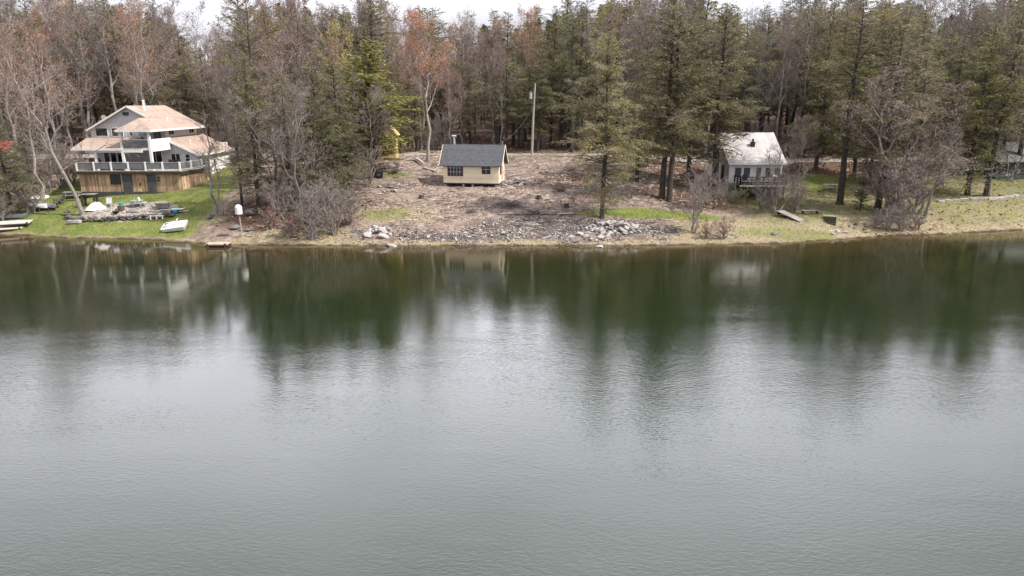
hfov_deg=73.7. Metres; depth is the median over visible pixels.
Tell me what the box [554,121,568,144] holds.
sapling
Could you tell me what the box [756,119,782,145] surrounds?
sapling
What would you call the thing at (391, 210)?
grass
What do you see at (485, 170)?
window
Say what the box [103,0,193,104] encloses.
bare tree
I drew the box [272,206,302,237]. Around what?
bare shrub
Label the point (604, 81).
hemlock tree
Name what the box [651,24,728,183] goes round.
hemlock tree
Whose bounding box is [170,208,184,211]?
side table
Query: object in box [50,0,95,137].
bare tree
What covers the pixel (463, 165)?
cabin
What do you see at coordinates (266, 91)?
bare tree
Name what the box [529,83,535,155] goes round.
utility pole
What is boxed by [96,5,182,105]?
bare tree
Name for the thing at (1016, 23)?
hemlock tree
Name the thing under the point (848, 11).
hemlock tree
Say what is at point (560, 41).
bare tree
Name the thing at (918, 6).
bare tree
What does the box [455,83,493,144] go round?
hemlock tree
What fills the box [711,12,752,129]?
hemlock tree
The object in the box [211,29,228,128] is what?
bare tree
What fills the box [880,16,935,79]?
bare tree
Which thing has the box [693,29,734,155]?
bare tree
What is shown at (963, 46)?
hemlock tree
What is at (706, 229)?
bare shrub
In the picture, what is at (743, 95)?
hemlock tree
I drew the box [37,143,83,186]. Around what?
bare shrub
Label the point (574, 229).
gravel
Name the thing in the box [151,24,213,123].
hemlock tree
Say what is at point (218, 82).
bare tree
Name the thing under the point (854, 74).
hemlock tree
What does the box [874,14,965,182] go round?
hemlock tree
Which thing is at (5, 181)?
hemlock tree
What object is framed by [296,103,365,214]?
hemlock tree
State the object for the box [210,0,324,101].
bare tree
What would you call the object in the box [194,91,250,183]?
bare tree
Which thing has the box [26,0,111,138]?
bare tree
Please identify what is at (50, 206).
canoe
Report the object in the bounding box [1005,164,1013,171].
window
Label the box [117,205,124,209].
planter tub
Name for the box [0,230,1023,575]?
water
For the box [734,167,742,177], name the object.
window
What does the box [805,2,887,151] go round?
hemlock tree
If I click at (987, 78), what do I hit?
bare tree
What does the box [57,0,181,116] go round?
hemlock tree
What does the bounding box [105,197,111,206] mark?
lawn chair
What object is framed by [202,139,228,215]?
bare tree
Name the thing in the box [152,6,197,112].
bare tree
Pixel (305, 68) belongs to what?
hemlock tree
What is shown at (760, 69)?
bare tree
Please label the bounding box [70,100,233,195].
lake house
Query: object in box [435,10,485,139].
bare tree
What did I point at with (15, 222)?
dock
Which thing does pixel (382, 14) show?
bare tree
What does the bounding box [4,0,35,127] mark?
bare tree
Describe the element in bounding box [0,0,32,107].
bare tree
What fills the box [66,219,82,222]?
stone block
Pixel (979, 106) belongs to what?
hemlock tree
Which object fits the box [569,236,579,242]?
boulder
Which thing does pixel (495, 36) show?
bare tree
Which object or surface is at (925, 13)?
hemlock tree
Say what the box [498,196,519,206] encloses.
brush heap
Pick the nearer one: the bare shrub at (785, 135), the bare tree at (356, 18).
the bare shrub at (785, 135)
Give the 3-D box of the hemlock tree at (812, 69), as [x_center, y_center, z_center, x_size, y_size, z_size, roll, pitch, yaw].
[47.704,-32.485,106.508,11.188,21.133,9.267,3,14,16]
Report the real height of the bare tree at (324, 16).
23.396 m
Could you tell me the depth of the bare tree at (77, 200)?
69.76 m
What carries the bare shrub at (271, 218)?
on the ground at (208, 231)
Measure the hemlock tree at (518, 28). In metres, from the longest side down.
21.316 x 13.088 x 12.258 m
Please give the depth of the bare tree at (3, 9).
104.01 m
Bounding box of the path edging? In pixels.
[936,194,1023,202]
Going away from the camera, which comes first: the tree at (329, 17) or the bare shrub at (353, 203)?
the bare shrub at (353, 203)
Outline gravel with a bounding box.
[73,201,681,245]
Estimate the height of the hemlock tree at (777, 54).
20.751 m
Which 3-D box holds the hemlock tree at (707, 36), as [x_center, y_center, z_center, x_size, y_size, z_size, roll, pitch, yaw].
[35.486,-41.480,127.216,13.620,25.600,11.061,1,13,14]
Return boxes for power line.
[11,104,532,114]
[36,85,528,96]
[539,85,964,100]
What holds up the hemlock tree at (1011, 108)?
on the ground at (208, 231)
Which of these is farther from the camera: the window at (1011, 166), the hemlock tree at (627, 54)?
the hemlock tree at (627, 54)
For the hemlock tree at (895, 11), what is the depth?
105.12 m
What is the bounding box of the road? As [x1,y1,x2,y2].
[32,152,966,163]
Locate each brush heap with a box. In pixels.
[388,165,402,172]
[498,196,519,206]
[527,208,540,213]
[565,163,581,170]
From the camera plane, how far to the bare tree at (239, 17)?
111.44 m
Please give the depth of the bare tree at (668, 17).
108.79 m
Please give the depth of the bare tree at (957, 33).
111.70 m
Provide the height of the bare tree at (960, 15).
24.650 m
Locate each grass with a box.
[0,150,1023,245]
[5,166,1022,240]
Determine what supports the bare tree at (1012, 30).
on the ground at (208, 231)
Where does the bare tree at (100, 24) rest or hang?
on the ground at (208, 231)
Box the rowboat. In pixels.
[4,212,28,217]
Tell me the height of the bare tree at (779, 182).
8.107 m
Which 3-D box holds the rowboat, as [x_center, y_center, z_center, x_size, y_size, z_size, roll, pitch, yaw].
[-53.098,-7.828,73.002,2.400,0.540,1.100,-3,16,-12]
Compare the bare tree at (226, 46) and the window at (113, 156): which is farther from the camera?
the bare tree at (226, 46)
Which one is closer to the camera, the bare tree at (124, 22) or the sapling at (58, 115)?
the sapling at (58, 115)
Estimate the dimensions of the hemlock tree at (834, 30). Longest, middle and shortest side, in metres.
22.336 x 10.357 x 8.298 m
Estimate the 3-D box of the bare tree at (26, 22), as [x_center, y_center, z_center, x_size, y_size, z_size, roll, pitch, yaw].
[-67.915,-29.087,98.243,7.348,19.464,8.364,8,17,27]
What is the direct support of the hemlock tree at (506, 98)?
on the ground at (208, 231)
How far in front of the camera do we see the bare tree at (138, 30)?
99.45 m
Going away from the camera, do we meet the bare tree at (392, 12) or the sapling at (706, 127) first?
the sapling at (706, 127)
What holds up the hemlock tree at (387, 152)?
on the ground at (208, 231)
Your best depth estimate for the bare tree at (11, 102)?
98.29 m
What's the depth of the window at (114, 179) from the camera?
76.73 m
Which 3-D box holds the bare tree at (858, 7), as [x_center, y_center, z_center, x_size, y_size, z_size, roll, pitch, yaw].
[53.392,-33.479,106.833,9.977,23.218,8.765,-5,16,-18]
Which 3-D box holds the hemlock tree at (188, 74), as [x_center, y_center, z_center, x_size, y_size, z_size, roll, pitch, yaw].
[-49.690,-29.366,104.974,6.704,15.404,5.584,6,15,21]
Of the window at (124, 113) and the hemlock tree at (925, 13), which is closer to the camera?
the window at (124, 113)
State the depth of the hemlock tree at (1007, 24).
112.80 m
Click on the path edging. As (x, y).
(985, 198)
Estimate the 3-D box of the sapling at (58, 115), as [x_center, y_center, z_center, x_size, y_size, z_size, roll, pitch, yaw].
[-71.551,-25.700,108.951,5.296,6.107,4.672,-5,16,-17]
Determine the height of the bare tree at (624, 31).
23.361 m
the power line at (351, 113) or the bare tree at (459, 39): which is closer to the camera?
the power line at (351, 113)
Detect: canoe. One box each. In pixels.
[28,203,46,210]
[38,201,59,210]
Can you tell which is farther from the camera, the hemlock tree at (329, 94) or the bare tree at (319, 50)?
the bare tree at (319, 50)
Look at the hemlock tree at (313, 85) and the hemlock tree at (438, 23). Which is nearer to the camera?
the hemlock tree at (313, 85)
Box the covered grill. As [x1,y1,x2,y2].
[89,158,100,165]
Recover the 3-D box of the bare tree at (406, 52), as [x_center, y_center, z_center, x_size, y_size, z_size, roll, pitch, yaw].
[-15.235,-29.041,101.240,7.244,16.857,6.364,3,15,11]
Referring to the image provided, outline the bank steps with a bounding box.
[823,215,836,225]
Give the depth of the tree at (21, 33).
98.47 m
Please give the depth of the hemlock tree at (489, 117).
116.61 m
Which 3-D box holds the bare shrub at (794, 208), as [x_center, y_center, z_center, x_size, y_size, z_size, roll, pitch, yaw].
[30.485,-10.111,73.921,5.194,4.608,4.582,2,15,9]
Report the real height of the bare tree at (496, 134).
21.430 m
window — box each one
[95,128,108,136]
[103,153,110,164]
[109,175,121,183]
[110,153,117,161]
[111,128,123,136]
[117,153,121,161]
[121,111,129,115]
[149,151,162,161]
[153,131,161,138]
[171,153,180,161]
[185,154,190,161]
[447,166,462,175]
[482,167,489,173]
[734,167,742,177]
[743,167,750,176]
[755,167,761,178]
[764,167,772,176]
[774,167,781,174]
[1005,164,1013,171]
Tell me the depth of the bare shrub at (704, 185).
72.88 m
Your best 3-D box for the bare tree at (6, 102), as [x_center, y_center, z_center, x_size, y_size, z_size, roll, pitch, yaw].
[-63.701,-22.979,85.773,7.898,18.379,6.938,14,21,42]
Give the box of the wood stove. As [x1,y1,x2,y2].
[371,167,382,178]
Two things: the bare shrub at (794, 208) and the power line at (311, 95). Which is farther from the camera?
the power line at (311, 95)
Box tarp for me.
[85,202,106,210]
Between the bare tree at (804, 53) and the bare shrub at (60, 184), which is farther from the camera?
the bare tree at (804, 53)
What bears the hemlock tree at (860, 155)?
on the ground at (208, 231)
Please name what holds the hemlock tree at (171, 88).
on the ground at (208, 231)
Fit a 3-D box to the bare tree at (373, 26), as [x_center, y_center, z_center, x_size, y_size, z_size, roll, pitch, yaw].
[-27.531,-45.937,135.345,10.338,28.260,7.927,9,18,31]
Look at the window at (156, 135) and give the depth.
80.08 m
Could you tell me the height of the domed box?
3.453 m
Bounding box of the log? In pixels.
[266,209,295,213]
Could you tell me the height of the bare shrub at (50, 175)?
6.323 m
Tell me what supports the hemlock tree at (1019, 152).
on the ground at (208, 231)
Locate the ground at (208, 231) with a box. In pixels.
[0,68,1023,246]
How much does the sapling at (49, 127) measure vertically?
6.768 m
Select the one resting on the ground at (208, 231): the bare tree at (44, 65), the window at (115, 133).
the bare tree at (44, 65)
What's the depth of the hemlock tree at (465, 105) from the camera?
102.81 m
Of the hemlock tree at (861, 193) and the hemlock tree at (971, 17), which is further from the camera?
the hemlock tree at (971, 17)
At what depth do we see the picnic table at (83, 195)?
74.40 m
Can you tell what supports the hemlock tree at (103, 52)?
on the ground at (208, 231)
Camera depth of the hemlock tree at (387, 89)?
95.86 m
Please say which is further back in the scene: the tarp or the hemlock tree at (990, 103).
the hemlock tree at (990, 103)
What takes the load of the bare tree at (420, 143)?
on the ground at (208, 231)
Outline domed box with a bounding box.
[235,205,242,236]
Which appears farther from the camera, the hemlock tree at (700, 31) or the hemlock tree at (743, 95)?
the hemlock tree at (700, 31)
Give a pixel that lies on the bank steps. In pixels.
(830, 219)
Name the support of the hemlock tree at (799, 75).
on the ground at (208, 231)
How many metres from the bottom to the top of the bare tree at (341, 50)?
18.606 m
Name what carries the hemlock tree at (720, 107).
on the ground at (208, 231)
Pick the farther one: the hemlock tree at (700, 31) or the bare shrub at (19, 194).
the hemlock tree at (700, 31)
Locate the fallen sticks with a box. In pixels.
[244,153,731,238]
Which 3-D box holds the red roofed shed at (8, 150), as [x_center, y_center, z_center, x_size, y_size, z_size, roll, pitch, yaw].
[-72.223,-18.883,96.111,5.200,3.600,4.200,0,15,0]
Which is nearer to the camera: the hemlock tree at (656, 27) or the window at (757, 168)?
the window at (757, 168)
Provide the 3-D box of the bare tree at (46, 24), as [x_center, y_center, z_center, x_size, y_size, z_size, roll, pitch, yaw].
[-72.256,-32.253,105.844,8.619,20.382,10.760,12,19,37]
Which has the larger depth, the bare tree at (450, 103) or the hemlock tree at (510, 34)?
the hemlock tree at (510, 34)
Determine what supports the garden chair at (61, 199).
on the ground at (208, 231)
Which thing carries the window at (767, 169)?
in the cottage at (753, 154)
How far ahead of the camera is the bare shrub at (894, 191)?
71.93 m
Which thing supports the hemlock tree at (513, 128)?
on the ground at (208, 231)
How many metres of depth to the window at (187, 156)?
80.75 m
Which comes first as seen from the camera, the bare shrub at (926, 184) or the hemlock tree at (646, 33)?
the bare shrub at (926, 184)
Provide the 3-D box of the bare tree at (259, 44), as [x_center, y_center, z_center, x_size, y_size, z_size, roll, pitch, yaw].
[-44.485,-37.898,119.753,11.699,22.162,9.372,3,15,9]
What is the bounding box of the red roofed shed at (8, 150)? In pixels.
[0,141,23,159]
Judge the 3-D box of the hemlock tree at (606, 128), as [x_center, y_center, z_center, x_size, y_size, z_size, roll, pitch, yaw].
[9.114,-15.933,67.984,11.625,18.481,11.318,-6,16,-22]
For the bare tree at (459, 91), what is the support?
on the ground at (208, 231)
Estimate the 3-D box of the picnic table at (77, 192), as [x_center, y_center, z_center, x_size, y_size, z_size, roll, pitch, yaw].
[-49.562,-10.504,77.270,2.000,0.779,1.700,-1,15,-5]
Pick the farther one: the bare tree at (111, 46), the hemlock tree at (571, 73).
the bare tree at (111, 46)
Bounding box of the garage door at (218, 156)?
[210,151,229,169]
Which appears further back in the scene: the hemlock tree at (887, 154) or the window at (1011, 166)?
the window at (1011, 166)
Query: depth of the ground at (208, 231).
73.11 m
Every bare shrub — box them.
[0,139,21,174]
[0,151,36,198]
[0,187,16,220]
[6,144,43,172]
[6,171,47,202]
[12,184,42,213]
[16,143,72,192]
[23,132,88,187]
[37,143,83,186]
[54,149,89,183]
[219,137,256,178]
[225,151,264,183]
[257,176,303,221]
[257,200,279,229]
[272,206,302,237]
[283,184,343,240]
[293,170,342,225]
[307,179,370,235]
[327,179,361,224]
[352,144,385,187]
[582,179,595,194]
[684,172,723,207]
[699,218,716,238]
[706,176,737,205]
[716,216,735,238]
[730,183,749,203]
[747,175,784,210]
[773,173,817,212]
[782,127,809,158]
[848,148,945,215]
[858,159,949,220]
[862,205,904,230]
[866,209,885,228]
[869,143,983,214]
[891,202,920,231]
[909,206,928,229]
[914,141,941,172]
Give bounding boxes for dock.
[0,219,32,226]
[0,226,22,230]
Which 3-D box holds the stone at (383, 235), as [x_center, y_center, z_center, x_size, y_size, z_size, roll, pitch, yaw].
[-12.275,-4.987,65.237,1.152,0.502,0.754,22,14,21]
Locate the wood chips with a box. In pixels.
[254,151,738,240]
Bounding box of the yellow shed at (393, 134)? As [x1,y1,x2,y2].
[379,125,399,159]
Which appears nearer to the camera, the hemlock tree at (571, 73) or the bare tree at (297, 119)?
the bare tree at (297, 119)
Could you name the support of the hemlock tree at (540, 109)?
on the ground at (208, 231)
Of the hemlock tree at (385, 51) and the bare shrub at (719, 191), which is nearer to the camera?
the bare shrub at (719, 191)
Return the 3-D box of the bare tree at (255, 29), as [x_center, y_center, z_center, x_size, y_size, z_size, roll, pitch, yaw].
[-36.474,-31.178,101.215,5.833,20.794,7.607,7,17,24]
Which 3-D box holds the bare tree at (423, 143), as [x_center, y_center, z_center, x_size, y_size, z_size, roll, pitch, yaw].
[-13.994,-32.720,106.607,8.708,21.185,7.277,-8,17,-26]
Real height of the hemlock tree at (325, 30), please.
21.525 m
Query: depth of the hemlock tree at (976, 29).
103.06 m
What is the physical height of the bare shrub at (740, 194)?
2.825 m
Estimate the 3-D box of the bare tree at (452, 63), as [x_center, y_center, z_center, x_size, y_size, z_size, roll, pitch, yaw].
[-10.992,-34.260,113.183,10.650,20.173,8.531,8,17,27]
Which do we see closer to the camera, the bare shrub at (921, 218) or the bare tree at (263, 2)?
the bare shrub at (921, 218)
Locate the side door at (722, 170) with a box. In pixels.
[721,165,723,181]
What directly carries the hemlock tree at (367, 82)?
on the ground at (208, 231)
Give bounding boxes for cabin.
[438,135,508,186]
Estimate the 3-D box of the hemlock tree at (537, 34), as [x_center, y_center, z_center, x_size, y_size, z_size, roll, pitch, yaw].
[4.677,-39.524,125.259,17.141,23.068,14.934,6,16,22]
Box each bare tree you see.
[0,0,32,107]
[0,0,38,144]
[0,6,21,140]
[0,18,75,136]
[0,19,149,215]
[0,20,97,180]
[0,24,16,84]
[0,29,26,142]
[0,34,27,174]
[1,15,70,149]
[3,3,59,141]
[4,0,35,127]
[9,0,71,133]
[9,77,47,199]
[10,15,80,144]
[21,0,73,137]
[26,0,102,142]
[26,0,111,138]
[37,41,79,152]
[39,1,80,124]
[43,4,111,127]
[46,0,118,123]
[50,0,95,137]
[73,0,136,111]
[73,16,136,105]
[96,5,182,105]
[99,10,157,103]
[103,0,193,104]
[108,9,160,105]
[113,1,134,105]
[116,0,212,108]
[120,0,193,104]
[126,0,160,102]
[150,3,197,104]
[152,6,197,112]
[152,20,179,105]
[173,27,223,133]
[175,47,242,139]
[180,0,281,127]
[191,110,229,215]
[192,43,230,141]
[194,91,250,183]
[200,33,256,150]
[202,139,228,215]
[203,33,228,139]
[204,27,239,147]
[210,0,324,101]
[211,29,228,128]
[214,19,278,147]
[214,74,319,209]
[219,0,248,107]
[228,3,259,138]
[232,9,284,132]
[245,28,323,186]
[246,5,275,145]
[248,0,309,133]
[252,76,332,223]
[255,52,293,191]
[260,0,315,143]
[270,0,326,148]
[279,13,325,126]
[285,0,322,60]
[296,39,347,128]
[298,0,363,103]
[301,16,361,120]
[303,4,336,72]
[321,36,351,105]
[321,61,399,180]
[322,23,353,117]
[337,0,393,72]
[337,0,400,72]
[338,0,390,146]
[351,0,415,83]
[353,0,388,94]
[380,1,407,88]
[381,4,438,137]
[386,25,450,149]
[387,5,461,161]
[388,33,429,147]
[396,11,451,145]
[417,19,473,140]
[418,4,493,109]
[430,18,483,140]
[431,23,461,137]
[433,71,462,143]
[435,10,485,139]
[446,1,533,133]
[451,72,470,143]
[459,17,524,144]
[473,14,526,139]
[484,42,518,144]
[485,0,549,139]
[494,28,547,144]
[544,15,570,127]
[551,0,579,130]
[560,3,599,143]
[571,0,684,151]
[592,0,666,135]
[608,0,675,129]
[612,0,713,148]
[613,0,667,138]
[650,0,716,126]
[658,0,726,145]
[672,158,720,232]
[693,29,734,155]
[726,0,797,93]
[728,31,791,130]
[736,20,790,129]
[743,143,810,214]
[757,12,806,140]
[761,0,827,141]
[763,10,804,131]
[777,0,830,153]
[786,112,824,198]
[794,0,860,134]
[825,57,1023,211]
[835,0,883,146]
[855,0,890,144]
[865,0,931,141]
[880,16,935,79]
[896,119,971,216]
[909,0,957,63]
[928,0,996,139]
[930,2,988,101]
[933,0,993,144]
[942,2,999,143]
[959,0,1016,146]
[964,47,1004,145]
[982,1,1023,140]
[983,1,1023,141]
[987,101,1023,181]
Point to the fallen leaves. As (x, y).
(565, 148)
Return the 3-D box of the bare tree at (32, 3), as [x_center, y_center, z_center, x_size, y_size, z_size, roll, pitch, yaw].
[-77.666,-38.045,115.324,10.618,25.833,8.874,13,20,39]
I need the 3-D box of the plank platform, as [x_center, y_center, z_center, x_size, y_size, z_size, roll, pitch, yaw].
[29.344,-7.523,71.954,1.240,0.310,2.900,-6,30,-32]
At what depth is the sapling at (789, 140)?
97.93 m
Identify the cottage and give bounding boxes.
[706,131,787,199]
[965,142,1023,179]
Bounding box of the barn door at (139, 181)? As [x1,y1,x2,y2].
[131,174,147,191]
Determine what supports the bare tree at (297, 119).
on the ground at (208, 231)
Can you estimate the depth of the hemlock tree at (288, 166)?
68.90 m
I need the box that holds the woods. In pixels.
[3,0,1020,127]
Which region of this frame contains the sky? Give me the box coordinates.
[0,0,1016,66]
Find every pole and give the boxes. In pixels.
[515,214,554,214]
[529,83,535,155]
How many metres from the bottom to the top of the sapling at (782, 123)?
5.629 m
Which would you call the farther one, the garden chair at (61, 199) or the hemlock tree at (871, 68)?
the hemlock tree at (871, 68)
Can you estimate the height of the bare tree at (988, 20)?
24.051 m
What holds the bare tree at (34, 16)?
on the ground at (208, 231)
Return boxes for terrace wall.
[63,210,174,221]
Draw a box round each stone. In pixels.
[363,231,370,236]
[378,233,388,238]
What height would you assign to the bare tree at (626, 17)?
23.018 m
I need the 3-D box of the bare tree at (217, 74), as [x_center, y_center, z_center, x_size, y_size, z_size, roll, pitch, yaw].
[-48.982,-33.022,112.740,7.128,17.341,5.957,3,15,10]
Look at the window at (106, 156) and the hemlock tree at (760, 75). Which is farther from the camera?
the hemlock tree at (760, 75)
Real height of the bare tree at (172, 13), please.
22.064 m
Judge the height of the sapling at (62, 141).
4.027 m
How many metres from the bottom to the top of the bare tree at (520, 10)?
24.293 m
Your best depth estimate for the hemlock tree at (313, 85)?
76.11 m
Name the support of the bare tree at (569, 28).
on the ground at (208, 231)
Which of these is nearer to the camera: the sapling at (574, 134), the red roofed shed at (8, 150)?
the red roofed shed at (8, 150)
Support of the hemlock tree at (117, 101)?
on the ground at (208, 231)
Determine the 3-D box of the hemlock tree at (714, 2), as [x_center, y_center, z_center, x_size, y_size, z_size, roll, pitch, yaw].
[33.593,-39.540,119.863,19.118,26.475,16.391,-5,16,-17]
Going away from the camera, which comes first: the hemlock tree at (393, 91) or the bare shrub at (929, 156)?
the bare shrub at (929, 156)
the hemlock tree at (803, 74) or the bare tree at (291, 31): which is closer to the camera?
the bare tree at (291, 31)
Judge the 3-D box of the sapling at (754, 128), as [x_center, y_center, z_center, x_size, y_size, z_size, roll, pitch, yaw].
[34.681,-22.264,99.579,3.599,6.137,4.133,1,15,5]
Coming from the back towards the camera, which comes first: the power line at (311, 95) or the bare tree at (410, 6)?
the bare tree at (410, 6)
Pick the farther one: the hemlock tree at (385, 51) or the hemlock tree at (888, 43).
the hemlock tree at (385, 51)
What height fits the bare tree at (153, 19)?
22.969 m
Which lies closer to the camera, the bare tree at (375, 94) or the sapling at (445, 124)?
the bare tree at (375, 94)
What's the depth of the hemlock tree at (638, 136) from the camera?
79.34 m
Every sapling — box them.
[0,109,21,139]
[36,108,62,139]
[46,109,77,143]
[51,126,76,149]
[423,115,448,148]
[429,102,454,146]
[430,133,440,149]
[440,112,447,143]
[535,129,551,149]
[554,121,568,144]
[561,122,584,149]
[700,120,713,148]
[742,115,762,130]
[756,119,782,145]
[769,116,787,141]
[783,129,799,155]
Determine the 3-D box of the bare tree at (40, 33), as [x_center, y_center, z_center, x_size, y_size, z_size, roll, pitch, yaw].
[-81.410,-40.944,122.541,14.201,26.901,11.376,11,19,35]
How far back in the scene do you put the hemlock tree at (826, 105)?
89.46 m
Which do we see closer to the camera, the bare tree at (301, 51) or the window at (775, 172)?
the window at (775, 172)
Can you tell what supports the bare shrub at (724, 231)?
on the ground at (208, 231)
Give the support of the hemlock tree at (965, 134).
on the ground at (208, 231)
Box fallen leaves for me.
[1,134,1023,235]
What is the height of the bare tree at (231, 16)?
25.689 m
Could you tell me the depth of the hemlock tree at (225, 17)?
122.55 m
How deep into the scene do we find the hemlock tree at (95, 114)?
109.93 m
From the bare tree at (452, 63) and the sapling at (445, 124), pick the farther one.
the bare tree at (452, 63)
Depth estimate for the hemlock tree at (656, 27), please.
115.69 m
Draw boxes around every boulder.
[126,209,139,212]
[230,224,239,228]
[243,209,255,214]
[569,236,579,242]
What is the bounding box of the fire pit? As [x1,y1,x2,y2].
[154,202,169,208]
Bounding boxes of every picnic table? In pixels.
[61,191,81,199]
[80,193,98,205]
[822,184,837,190]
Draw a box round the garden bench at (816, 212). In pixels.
[801,210,818,214]
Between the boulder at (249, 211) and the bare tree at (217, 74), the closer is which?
the boulder at (249, 211)
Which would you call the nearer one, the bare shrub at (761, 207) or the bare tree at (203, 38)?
the bare shrub at (761, 207)
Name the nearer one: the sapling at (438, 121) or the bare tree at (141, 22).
the sapling at (438, 121)
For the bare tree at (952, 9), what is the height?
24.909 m
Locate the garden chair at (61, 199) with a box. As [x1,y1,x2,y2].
[52,194,65,203]
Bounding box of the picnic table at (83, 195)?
[80,193,98,205]
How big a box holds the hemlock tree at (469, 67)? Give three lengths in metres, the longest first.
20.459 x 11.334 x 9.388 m
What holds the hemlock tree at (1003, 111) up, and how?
on the ground at (208, 231)
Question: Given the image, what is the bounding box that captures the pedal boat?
[160,218,187,231]
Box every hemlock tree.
[0,13,41,141]
[0,63,8,122]
[0,108,47,213]
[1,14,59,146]
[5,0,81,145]
[6,116,56,192]
[9,11,71,131]
[40,1,71,129]
[46,0,146,122]
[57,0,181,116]
[59,9,111,128]
[61,0,144,109]
[67,1,155,118]
[70,0,112,116]
[127,28,174,107]
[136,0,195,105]
[149,58,217,124]
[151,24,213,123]
[157,38,192,111]
[165,45,209,118]
[182,47,224,136]
[201,0,265,114]
[202,51,289,216]
[206,0,286,158]
[217,105,256,205]
[240,7,302,143]
[254,71,317,211]
[256,5,324,123]
[258,2,345,126]
[267,97,358,216]
[268,35,305,134]
[274,54,364,189]
[281,36,422,176]
[290,1,369,112]
[290,27,325,125]
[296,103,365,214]
[302,56,374,200]
[317,4,367,120]
[318,33,350,117]
[322,103,386,197]
[324,0,405,144]
[351,55,410,119]
[354,7,402,131]
[356,105,409,170]
[377,22,406,88]
[383,67,413,145]
[386,59,421,153]
[393,62,430,148]
[393,82,445,151]
[398,5,447,140]
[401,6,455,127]
[415,7,447,133]
[423,24,463,137]
[444,63,490,144]
[449,65,479,143]
[451,24,486,133]
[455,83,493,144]
[470,52,537,151]
[472,8,524,134]
[472,11,536,142]
[477,18,509,128]
[484,5,563,133]
[485,51,538,146]
[491,13,558,137]
[499,82,541,148]
[511,41,536,141]
[513,56,565,152]
[517,24,546,128]
[526,0,596,140]
[526,83,557,147]
[527,1,609,146]
[529,4,572,144]
[531,0,595,126]
[547,28,668,218]
[548,57,594,149]
[549,6,609,149]
[551,13,589,152]
[571,0,638,139]
[580,3,647,144]
[584,0,638,132]
[585,1,630,121]
[588,0,653,136]
[588,0,661,144]
[595,15,634,144]
[615,50,665,181]
[617,17,663,127]
[618,0,723,199]
[627,0,663,130]
[629,8,718,202]
[632,0,666,102]
[636,0,698,116]
[642,5,686,152]
[651,0,727,144]
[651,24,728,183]
[653,16,709,148]
[664,3,710,138]
[678,0,740,125]
[680,1,768,193]
[683,4,756,147]
[689,0,716,125]
[702,7,757,130]
[709,10,816,130]
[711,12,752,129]
[711,18,770,117]
[721,27,782,130]
[735,23,793,130]
[739,6,758,130]
[743,6,796,126]
[756,0,816,133]
[767,1,800,137]
[773,0,826,149]
[779,18,859,170]
[783,10,836,146]
[785,32,850,156]
[787,0,865,149]
[791,1,828,136]
[793,1,823,128]
[794,9,840,121]
[797,0,856,153]
[801,0,914,204]
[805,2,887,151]
[821,0,876,60]
[824,39,892,176]
[828,18,941,145]
[838,0,895,115]
[838,37,895,156]
[839,0,869,125]
[839,0,911,152]
[839,5,949,209]
[847,81,898,185]
[848,0,931,113]
[851,156,874,210]
[856,0,914,110]
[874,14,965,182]
[877,28,948,156]
[886,2,952,79]
[895,24,956,198]
[903,0,951,148]
[911,0,949,39]
[911,23,962,149]
[915,23,1023,196]
[920,23,987,155]
[924,32,989,184]
[935,0,992,117]
[935,11,999,145]
[938,0,1022,144]
[953,3,1023,196]
[958,2,998,136]
[960,2,1023,148]
[969,0,1023,141]
[972,21,1020,141]
[977,0,1023,141]
[997,0,1023,123]
[1001,16,1023,155]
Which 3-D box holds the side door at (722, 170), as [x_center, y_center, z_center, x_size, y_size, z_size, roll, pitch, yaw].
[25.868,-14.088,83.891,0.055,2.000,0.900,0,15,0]
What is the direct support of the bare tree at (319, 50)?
on the ground at (208, 231)
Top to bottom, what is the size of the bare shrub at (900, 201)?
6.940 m
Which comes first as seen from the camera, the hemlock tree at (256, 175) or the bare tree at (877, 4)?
the hemlock tree at (256, 175)
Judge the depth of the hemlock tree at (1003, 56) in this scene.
97.71 m
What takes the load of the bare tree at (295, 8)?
on the ground at (208, 231)
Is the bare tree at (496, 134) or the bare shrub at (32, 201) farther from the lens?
the bare tree at (496, 134)
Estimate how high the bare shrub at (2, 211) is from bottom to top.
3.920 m
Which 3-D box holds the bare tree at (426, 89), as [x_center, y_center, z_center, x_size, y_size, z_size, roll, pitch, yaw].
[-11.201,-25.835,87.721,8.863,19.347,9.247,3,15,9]
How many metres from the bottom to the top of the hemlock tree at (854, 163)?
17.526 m
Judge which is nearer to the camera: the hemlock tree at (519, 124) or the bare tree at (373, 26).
the hemlock tree at (519, 124)
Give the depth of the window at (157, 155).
80.73 m
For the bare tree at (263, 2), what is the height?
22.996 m
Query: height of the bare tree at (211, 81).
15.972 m
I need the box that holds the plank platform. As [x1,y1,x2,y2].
[776,210,802,221]
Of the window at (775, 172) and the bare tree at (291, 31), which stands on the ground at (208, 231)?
the bare tree at (291, 31)
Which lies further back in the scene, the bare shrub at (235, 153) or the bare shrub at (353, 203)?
the bare shrub at (235, 153)
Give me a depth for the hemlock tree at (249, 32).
87.76 m
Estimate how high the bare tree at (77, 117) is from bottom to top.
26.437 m
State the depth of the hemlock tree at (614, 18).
100.59 m
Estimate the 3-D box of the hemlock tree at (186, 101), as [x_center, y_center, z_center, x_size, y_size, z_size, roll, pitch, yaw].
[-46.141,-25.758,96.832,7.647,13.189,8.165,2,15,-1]
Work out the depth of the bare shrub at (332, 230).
65.32 m
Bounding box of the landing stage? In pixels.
[205,241,230,247]

